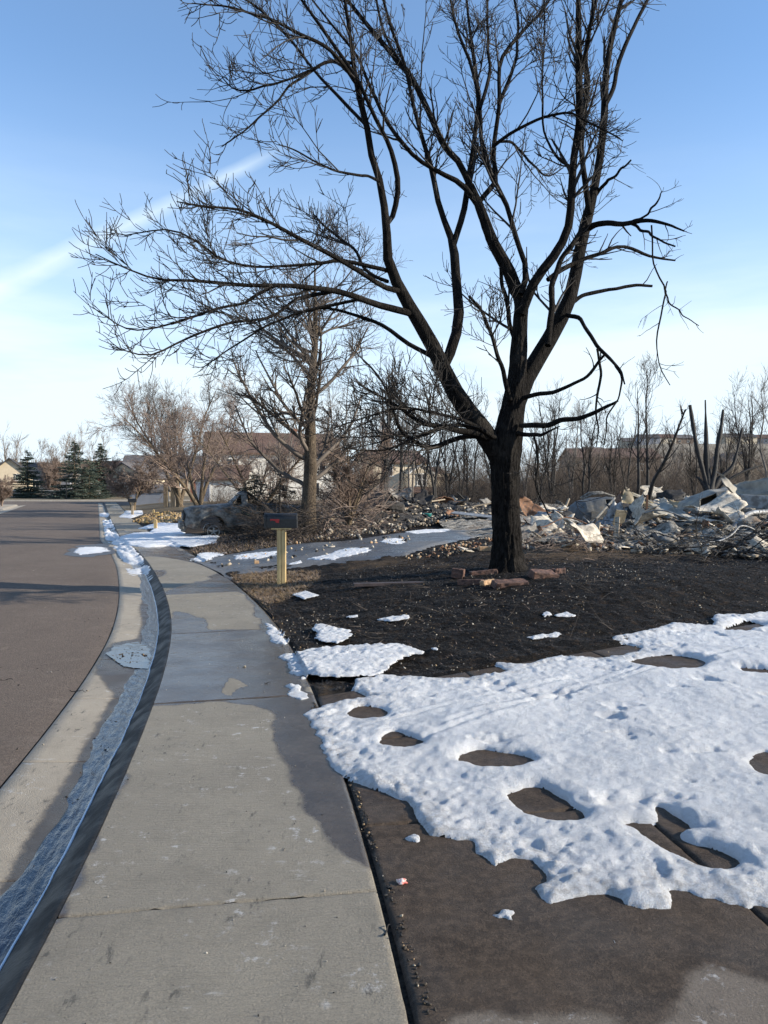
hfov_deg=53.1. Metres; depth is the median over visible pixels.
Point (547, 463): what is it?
burnt tree
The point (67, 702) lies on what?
road edge joint
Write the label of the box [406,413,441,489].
burnt tree
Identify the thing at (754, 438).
ridge house
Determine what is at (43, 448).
bare tree
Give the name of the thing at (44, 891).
ice rim
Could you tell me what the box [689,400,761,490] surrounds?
charred fork tree
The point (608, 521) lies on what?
crumpled sheet
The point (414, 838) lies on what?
snow patch
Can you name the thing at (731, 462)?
tan house
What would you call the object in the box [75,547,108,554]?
snow patch
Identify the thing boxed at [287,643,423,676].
snow patch
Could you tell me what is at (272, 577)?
brush
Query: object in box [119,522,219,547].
snow patch
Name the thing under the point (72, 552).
puddle
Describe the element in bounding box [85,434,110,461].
bare tree
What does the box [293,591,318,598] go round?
snow patch
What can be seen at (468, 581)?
paving block
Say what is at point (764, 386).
bare tree
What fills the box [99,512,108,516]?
snow patch
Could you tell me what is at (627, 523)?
debris
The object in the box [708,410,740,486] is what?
burnt tree
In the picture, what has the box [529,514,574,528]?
crumpled sheet
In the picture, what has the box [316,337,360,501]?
bare tree
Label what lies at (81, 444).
bare tree
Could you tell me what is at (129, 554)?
gutter snow
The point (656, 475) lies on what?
leaning burnt tree
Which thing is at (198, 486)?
garage door
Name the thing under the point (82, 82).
sky
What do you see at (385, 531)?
broken stone
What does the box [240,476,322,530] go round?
shrub
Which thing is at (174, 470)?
bare tree
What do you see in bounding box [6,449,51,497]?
spruce tree
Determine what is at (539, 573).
paving block
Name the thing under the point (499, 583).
paving block
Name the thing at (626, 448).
burnt tree
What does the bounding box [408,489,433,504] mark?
crumpled sheet
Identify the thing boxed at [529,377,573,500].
burnt tree
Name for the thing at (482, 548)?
orange block
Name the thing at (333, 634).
snow patch
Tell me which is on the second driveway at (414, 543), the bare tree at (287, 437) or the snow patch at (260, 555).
the snow patch at (260, 555)
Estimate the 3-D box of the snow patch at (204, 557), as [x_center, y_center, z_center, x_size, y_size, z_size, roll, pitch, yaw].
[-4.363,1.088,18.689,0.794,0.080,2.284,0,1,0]
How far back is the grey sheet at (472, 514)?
28.43 m
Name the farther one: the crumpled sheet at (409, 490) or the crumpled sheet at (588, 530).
the crumpled sheet at (409, 490)
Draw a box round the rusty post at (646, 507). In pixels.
[645,495,647,510]
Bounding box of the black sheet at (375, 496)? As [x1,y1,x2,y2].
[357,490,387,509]
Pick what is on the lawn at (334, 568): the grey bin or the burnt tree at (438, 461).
the burnt tree at (438, 461)
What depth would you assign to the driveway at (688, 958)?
2.74 m
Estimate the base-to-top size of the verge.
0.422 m
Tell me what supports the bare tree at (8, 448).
on the verge
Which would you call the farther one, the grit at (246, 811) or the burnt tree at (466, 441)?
the burnt tree at (466, 441)
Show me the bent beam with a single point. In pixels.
(763, 512)
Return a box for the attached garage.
[190,465,250,500]
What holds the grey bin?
on the debris at (627, 523)
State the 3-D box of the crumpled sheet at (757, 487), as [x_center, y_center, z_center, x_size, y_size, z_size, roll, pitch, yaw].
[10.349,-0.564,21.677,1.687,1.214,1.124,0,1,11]
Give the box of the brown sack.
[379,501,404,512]
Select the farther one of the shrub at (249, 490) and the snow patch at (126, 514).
the snow patch at (126, 514)
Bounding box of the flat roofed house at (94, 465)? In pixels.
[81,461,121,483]
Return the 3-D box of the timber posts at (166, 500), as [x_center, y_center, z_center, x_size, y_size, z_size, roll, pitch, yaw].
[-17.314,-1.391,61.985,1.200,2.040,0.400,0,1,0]
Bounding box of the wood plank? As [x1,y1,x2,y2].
[353,581,423,586]
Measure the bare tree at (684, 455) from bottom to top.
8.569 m
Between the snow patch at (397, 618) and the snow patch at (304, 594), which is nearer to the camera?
the snow patch at (397, 618)
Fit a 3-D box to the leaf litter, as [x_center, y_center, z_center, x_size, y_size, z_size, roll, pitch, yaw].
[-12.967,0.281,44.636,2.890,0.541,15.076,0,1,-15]
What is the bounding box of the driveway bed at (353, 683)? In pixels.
[283,619,767,925]
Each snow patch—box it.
[0,504,24,513]
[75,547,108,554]
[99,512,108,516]
[119,510,142,517]
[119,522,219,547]
[191,552,226,561]
[233,551,276,559]
[265,623,288,644]
[278,651,307,679]
[285,683,308,699]
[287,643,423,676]
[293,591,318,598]
[308,548,369,559]
[312,623,352,643]
[377,614,409,620]
[380,538,404,543]
[405,834,419,842]
[407,529,449,533]
[493,909,514,919]
[527,632,560,639]
[542,611,551,616]
[555,612,575,616]
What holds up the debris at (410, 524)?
on the lawn at (334, 568)
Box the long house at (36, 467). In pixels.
[0,462,80,489]
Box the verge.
[5,496,189,499]
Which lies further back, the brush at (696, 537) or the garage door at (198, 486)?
the garage door at (198, 486)
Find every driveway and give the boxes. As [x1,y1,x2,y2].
[188,529,475,580]
[318,624,767,1023]
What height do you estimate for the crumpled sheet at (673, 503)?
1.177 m
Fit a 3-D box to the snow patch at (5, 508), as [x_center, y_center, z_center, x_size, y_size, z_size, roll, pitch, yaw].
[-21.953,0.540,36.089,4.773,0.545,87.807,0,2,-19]
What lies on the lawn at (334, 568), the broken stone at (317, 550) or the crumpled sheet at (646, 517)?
the crumpled sheet at (646, 517)
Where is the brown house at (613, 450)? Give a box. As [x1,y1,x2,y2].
[559,448,660,496]
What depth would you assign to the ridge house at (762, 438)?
424.70 m
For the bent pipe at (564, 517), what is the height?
0.280 m
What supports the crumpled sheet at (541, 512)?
on the lawn at (334, 568)
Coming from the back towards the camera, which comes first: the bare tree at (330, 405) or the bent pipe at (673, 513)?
the bare tree at (330, 405)
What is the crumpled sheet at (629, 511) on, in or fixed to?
on the rubble at (480, 527)
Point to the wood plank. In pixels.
(365, 584)
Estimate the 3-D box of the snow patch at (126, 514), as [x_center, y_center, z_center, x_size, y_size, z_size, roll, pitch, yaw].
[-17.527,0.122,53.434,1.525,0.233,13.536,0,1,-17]
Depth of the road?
10.56 m
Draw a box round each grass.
[190,525,379,554]
[226,573,276,623]
[231,569,321,603]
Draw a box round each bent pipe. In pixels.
[541,517,586,527]
[644,509,714,522]
[710,525,760,541]
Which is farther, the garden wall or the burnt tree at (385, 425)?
the garden wall
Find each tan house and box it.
[99,462,166,496]
[710,452,763,480]
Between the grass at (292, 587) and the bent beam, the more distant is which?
the bent beam
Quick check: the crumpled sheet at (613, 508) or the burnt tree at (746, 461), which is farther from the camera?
the burnt tree at (746, 461)
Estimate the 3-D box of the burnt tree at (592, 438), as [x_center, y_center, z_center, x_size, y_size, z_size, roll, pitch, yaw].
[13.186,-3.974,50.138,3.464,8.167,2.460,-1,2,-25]
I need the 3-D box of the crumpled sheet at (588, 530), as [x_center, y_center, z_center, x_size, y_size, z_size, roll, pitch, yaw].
[4.166,0.352,16.135,1.183,0.622,0.595,-1,2,-29]
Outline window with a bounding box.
[416,473,427,485]
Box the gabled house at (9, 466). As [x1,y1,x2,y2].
[0,458,32,488]
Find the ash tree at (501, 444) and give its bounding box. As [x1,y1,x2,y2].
[69,0,701,573]
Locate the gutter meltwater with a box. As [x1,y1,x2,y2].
[0,531,157,964]
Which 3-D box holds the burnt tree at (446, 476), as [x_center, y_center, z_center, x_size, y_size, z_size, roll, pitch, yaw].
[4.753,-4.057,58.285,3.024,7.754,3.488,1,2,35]
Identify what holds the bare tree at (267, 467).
on the lawn at (334, 568)
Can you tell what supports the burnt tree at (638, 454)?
on the lawn at (334, 568)
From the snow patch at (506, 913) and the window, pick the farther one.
the window
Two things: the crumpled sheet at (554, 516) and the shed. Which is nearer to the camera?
the crumpled sheet at (554, 516)
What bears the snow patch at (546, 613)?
on the lawn at (334, 568)
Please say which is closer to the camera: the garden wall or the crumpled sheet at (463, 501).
the crumpled sheet at (463, 501)
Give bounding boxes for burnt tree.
[346,380,381,468]
[361,338,417,495]
[377,371,416,491]
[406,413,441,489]
[407,395,456,499]
[431,416,466,496]
[433,364,485,493]
[450,392,488,501]
[478,392,503,487]
[521,402,565,505]
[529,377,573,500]
[563,390,609,495]
[597,416,624,493]
[607,395,644,488]
[612,369,655,494]
[631,350,676,484]
[647,400,690,499]
[677,415,703,494]
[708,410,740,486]
[716,371,767,480]
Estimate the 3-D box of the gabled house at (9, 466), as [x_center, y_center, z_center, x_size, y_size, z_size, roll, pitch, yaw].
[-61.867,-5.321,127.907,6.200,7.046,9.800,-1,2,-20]
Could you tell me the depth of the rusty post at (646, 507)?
20.59 m
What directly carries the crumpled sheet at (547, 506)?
on the rubble at (480, 527)
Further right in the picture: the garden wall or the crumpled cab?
the crumpled cab
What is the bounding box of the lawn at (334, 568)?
[120,499,767,696]
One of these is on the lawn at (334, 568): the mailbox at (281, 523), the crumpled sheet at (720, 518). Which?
the mailbox at (281, 523)
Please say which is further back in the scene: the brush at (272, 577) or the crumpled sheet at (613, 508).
the crumpled sheet at (613, 508)
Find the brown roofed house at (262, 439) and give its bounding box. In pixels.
[202,428,339,499]
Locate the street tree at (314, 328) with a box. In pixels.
[199,195,412,533]
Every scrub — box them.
[205,487,337,509]
[410,443,767,502]
[465,443,767,492]
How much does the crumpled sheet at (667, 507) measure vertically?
0.415 m
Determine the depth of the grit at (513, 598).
9.86 m
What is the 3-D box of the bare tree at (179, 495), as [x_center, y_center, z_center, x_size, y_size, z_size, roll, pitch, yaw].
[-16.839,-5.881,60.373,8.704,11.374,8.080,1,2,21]
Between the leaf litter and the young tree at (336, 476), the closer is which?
the young tree at (336, 476)
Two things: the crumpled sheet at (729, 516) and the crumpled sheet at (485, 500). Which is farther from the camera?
the crumpled sheet at (485, 500)
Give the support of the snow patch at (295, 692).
on the sidewalk
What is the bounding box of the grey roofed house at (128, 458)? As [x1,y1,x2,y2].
[123,455,203,495]
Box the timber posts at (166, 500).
[163,482,175,506]
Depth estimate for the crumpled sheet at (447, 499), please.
34.66 m
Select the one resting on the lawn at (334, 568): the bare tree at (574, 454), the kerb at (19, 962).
the bare tree at (574, 454)
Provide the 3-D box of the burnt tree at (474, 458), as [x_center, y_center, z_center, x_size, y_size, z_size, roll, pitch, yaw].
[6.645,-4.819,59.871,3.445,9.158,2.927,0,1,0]
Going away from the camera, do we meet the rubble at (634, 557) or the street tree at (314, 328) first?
the rubble at (634, 557)
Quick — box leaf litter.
[132,510,182,523]
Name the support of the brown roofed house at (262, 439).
on the ground at (661, 448)
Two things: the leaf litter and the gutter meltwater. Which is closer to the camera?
the gutter meltwater
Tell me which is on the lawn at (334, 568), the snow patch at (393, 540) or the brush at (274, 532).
the brush at (274, 532)
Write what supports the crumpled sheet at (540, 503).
on the lawn at (334, 568)
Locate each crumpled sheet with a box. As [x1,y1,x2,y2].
[389,488,412,501]
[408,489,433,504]
[438,496,453,502]
[445,509,458,515]
[455,497,467,504]
[479,498,490,502]
[519,496,550,515]
[520,516,530,522]
[521,522,546,538]
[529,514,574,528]
[534,511,550,517]
[535,519,563,534]
[536,502,561,506]
[540,504,555,508]
[550,505,568,511]
[550,510,566,527]
[557,514,603,542]
[558,510,578,519]
[596,517,625,525]
[601,499,627,523]
[605,503,648,519]
[607,494,644,519]
[630,505,666,528]
[640,485,662,496]
[645,502,685,517]
[656,489,685,500]
[658,497,669,503]
[668,499,679,507]
[676,514,725,526]
[683,490,747,513]
[707,516,724,520]
[711,506,746,523]
[716,471,767,509]
[740,507,760,516]
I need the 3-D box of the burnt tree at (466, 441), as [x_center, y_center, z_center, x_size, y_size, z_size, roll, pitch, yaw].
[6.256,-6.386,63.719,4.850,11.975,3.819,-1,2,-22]
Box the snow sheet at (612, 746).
[303,611,767,908]
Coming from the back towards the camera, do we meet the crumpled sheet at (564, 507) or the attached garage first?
the attached garage
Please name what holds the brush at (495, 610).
on the lawn at (334, 568)
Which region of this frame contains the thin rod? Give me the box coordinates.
[594,497,615,519]
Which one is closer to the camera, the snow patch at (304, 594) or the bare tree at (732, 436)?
the snow patch at (304, 594)
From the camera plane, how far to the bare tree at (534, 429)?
69.81 m
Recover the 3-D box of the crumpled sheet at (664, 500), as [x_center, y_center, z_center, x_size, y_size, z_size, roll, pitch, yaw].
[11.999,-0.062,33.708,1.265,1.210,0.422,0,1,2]
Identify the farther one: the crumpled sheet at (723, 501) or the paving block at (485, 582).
the crumpled sheet at (723, 501)
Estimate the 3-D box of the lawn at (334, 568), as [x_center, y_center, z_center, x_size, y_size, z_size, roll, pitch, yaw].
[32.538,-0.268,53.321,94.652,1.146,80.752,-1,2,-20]
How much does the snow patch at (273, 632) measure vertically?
0.045 m
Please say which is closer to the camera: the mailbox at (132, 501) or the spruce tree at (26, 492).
the mailbox at (132, 501)
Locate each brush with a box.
[203,480,364,545]
[226,565,304,595]
[280,559,740,647]
[290,457,416,533]
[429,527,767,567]
[480,511,631,559]
[588,492,767,562]
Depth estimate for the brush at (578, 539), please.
16.31 m
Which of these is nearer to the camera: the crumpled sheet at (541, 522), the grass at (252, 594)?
the grass at (252, 594)
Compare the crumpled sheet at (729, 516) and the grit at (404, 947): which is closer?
the grit at (404, 947)
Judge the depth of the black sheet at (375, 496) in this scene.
29.70 m
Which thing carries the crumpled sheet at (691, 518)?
on the lawn at (334, 568)
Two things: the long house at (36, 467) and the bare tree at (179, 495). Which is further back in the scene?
the long house at (36, 467)
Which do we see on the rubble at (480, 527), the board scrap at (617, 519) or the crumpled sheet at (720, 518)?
the crumpled sheet at (720, 518)
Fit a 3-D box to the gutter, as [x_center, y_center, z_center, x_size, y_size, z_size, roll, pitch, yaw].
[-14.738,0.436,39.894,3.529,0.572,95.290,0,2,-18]
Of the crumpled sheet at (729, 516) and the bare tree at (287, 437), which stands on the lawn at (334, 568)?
the bare tree at (287, 437)
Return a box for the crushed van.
[568,491,614,520]
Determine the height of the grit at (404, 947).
0.022 m
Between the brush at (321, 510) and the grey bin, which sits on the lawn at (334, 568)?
the brush at (321, 510)
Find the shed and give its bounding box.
[130,484,170,504]
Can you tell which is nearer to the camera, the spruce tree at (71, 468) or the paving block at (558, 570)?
the paving block at (558, 570)
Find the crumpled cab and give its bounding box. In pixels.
[615,489,656,512]
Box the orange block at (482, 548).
[478,546,490,550]
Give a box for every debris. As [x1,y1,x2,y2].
[318,497,491,537]
[520,495,767,559]
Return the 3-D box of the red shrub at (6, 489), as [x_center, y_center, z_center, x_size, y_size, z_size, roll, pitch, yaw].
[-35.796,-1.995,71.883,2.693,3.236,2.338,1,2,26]
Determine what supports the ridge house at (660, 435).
on the ground at (661, 448)
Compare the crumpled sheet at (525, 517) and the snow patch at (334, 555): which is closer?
the snow patch at (334, 555)
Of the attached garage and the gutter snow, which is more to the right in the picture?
the attached garage
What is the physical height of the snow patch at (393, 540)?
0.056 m
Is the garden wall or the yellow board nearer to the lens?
the yellow board
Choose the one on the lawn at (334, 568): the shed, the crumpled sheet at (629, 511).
the shed
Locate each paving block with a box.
[451,568,464,578]
[457,579,483,584]
[469,569,497,574]
[479,578,494,585]
[491,578,528,588]
[528,569,558,578]
[550,568,565,573]
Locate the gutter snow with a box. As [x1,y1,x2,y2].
[103,519,152,580]
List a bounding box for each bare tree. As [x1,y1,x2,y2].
[0,424,28,464]
[19,438,47,461]
[42,431,71,489]
[59,423,92,488]
[77,377,277,505]
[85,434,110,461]
[96,368,230,506]
[160,404,338,503]
[266,386,299,500]
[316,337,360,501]
[399,360,435,496]
[520,411,543,495]
[556,397,591,497]
[574,416,612,485]
[657,429,689,486]
[711,398,751,483]
[737,366,767,476]
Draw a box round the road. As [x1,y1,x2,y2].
[0,503,118,785]
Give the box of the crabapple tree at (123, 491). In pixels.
[99,451,161,510]
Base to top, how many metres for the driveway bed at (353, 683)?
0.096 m
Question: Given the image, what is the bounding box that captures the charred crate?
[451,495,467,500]
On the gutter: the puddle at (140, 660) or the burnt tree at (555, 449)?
the puddle at (140, 660)
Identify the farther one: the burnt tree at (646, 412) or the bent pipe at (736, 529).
the burnt tree at (646, 412)
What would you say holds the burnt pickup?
on the lawn at (334, 568)
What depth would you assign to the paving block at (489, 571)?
12.13 m
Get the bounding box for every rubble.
[316,496,520,526]
[439,500,767,556]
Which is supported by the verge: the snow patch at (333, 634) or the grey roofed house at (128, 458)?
the grey roofed house at (128, 458)
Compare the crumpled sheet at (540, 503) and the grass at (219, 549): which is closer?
the grass at (219, 549)
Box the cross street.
[0,501,129,505]
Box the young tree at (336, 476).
[299,422,400,524]
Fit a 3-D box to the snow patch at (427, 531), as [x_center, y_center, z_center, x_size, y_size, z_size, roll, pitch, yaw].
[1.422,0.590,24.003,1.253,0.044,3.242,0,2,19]
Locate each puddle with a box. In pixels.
[64,544,116,556]
[106,642,150,668]
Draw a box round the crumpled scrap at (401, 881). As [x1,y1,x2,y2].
[396,878,406,884]
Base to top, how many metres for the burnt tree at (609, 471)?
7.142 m
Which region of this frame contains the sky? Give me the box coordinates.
[0,0,767,481]
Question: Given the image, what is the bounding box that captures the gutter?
[0,503,148,895]
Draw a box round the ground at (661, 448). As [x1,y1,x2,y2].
[1,444,767,1023]
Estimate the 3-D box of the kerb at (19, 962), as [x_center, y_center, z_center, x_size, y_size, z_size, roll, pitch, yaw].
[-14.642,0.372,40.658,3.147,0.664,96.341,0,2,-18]
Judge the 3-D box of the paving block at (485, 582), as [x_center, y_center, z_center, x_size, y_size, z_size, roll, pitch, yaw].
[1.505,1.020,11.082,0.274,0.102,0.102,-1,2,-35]
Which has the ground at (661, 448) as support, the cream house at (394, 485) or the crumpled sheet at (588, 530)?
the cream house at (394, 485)
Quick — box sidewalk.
[2,502,407,1023]
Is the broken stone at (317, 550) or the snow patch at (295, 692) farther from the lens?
the broken stone at (317, 550)
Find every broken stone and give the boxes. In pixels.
[215,535,409,566]
[289,511,460,543]
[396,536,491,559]
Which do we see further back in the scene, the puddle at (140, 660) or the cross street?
the cross street
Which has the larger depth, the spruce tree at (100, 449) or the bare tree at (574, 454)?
the spruce tree at (100, 449)
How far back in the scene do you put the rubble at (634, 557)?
14.02 m
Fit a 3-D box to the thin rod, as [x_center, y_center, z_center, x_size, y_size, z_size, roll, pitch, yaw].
[6.891,-0.095,23.951,0.731,0.753,0.053,0,1,-12]
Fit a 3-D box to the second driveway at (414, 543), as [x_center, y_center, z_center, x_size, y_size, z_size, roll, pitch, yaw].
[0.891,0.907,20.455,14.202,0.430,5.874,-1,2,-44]
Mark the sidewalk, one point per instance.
(191, 836)
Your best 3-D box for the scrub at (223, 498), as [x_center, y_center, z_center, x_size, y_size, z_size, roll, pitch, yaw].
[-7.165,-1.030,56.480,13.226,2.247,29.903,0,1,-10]
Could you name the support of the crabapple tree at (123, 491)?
on the lawn at (334, 568)
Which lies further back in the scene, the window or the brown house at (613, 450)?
the brown house at (613, 450)
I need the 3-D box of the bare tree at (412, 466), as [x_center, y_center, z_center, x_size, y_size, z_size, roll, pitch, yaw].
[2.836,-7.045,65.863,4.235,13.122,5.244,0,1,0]
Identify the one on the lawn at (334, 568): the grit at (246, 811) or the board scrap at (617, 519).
the board scrap at (617, 519)
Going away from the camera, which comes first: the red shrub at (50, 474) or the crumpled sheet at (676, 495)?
the crumpled sheet at (676, 495)
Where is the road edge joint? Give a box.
[0,514,118,787]
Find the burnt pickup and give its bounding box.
[178,491,300,534]
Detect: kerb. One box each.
[0,502,170,1023]
[4,500,189,500]
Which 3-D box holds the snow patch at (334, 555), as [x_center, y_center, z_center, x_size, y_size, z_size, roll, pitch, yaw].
[-0.907,0.924,16.884,1.133,0.199,1.918,1,2,31]
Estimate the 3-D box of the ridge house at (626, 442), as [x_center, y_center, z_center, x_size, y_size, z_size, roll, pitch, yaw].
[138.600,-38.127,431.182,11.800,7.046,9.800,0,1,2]
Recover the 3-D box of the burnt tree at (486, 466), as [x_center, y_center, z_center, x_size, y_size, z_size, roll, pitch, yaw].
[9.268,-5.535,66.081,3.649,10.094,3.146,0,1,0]
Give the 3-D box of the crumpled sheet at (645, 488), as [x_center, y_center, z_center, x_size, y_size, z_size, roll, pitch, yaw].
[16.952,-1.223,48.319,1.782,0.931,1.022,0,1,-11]
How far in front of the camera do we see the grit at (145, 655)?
7.95 m
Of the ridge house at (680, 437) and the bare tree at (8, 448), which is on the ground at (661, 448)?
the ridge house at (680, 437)
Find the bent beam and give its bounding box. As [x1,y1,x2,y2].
[732,509,767,526]
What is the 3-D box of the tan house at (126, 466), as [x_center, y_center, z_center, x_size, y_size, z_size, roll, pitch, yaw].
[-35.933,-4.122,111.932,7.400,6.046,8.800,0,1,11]
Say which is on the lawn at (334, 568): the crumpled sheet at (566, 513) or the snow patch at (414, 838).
the crumpled sheet at (566, 513)
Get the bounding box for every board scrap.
[614,516,619,539]
[651,532,660,541]
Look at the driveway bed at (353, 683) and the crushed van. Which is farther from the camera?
the crushed van
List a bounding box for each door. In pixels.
[197,482,210,500]
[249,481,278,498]
[263,513,266,527]
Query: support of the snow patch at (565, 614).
on the lawn at (334, 568)
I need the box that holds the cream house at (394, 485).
[353,450,442,496]
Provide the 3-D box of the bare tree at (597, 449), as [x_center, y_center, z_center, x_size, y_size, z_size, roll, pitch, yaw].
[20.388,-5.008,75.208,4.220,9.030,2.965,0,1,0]
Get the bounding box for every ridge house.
[619,438,633,447]
[633,434,660,445]
[658,434,676,443]
[676,435,693,443]
[716,433,756,443]
[756,434,767,443]
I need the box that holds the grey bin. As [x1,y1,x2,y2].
[737,494,767,508]
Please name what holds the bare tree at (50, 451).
on the verge
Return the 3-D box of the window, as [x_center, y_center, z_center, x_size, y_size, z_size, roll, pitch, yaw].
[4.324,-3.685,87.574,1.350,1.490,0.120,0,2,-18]
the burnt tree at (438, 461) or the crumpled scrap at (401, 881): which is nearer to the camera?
the crumpled scrap at (401, 881)
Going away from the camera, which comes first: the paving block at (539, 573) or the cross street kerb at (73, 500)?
the paving block at (539, 573)
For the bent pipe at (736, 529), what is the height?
0.332 m
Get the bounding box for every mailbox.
[128,499,136,514]
[263,513,297,583]
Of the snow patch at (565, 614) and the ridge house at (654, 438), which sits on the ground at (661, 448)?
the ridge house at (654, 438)
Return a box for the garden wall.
[12,490,99,496]
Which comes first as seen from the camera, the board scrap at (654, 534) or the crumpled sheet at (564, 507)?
the board scrap at (654, 534)
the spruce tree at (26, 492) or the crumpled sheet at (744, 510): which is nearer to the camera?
the crumpled sheet at (744, 510)
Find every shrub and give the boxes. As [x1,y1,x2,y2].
[0,475,16,505]
[36,453,64,489]
[210,472,284,534]
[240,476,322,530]
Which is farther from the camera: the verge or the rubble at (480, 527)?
the verge
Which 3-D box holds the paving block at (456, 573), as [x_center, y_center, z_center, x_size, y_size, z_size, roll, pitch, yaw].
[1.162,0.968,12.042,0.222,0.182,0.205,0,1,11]
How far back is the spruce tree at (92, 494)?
100.49 m
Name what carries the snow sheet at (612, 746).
on the driveway at (688, 958)
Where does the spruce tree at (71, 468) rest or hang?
on the verge
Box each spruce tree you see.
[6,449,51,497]
[43,441,97,498]
[62,460,113,498]
[83,443,116,496]
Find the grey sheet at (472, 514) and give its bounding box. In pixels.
[450,511,491,517]
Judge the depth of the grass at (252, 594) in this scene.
11.98 m
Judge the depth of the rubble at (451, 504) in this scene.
30.32 m
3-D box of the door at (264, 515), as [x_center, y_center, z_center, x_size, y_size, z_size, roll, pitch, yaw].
[-2.047,0.147,13.201,0.061,0.263,0.222,0,1,-2]
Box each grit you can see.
[0,550,118,762]
[54,576,445,1023]
[112,648,146,663]
[274,560,766,670]
[311,702,436,1014]
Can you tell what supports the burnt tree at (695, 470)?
on the lawn at (334, 568)
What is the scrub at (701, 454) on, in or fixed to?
on the ground at (661, 448)
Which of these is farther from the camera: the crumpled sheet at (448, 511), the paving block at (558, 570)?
the crumpled sheet at (448, 511)
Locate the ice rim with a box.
[0,564,158,969]
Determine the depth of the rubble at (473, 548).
16.52 m
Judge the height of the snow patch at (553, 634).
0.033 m
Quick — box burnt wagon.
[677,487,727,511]
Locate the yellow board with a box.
[612,510,626,524]
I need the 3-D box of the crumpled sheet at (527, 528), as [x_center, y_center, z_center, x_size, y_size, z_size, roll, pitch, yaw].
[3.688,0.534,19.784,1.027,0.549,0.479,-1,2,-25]
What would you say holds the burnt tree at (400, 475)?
on the lawn at (334, 568)
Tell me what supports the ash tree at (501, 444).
on the lawn at (334, 568)
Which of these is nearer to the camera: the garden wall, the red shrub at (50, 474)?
the garden wall
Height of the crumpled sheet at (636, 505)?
0.986 m
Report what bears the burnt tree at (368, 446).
on the lawn at (334, 568)
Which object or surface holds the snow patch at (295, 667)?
on the sidewalk
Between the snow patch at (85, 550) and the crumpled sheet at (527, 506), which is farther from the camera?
the crumpled sheet at (527, 506)

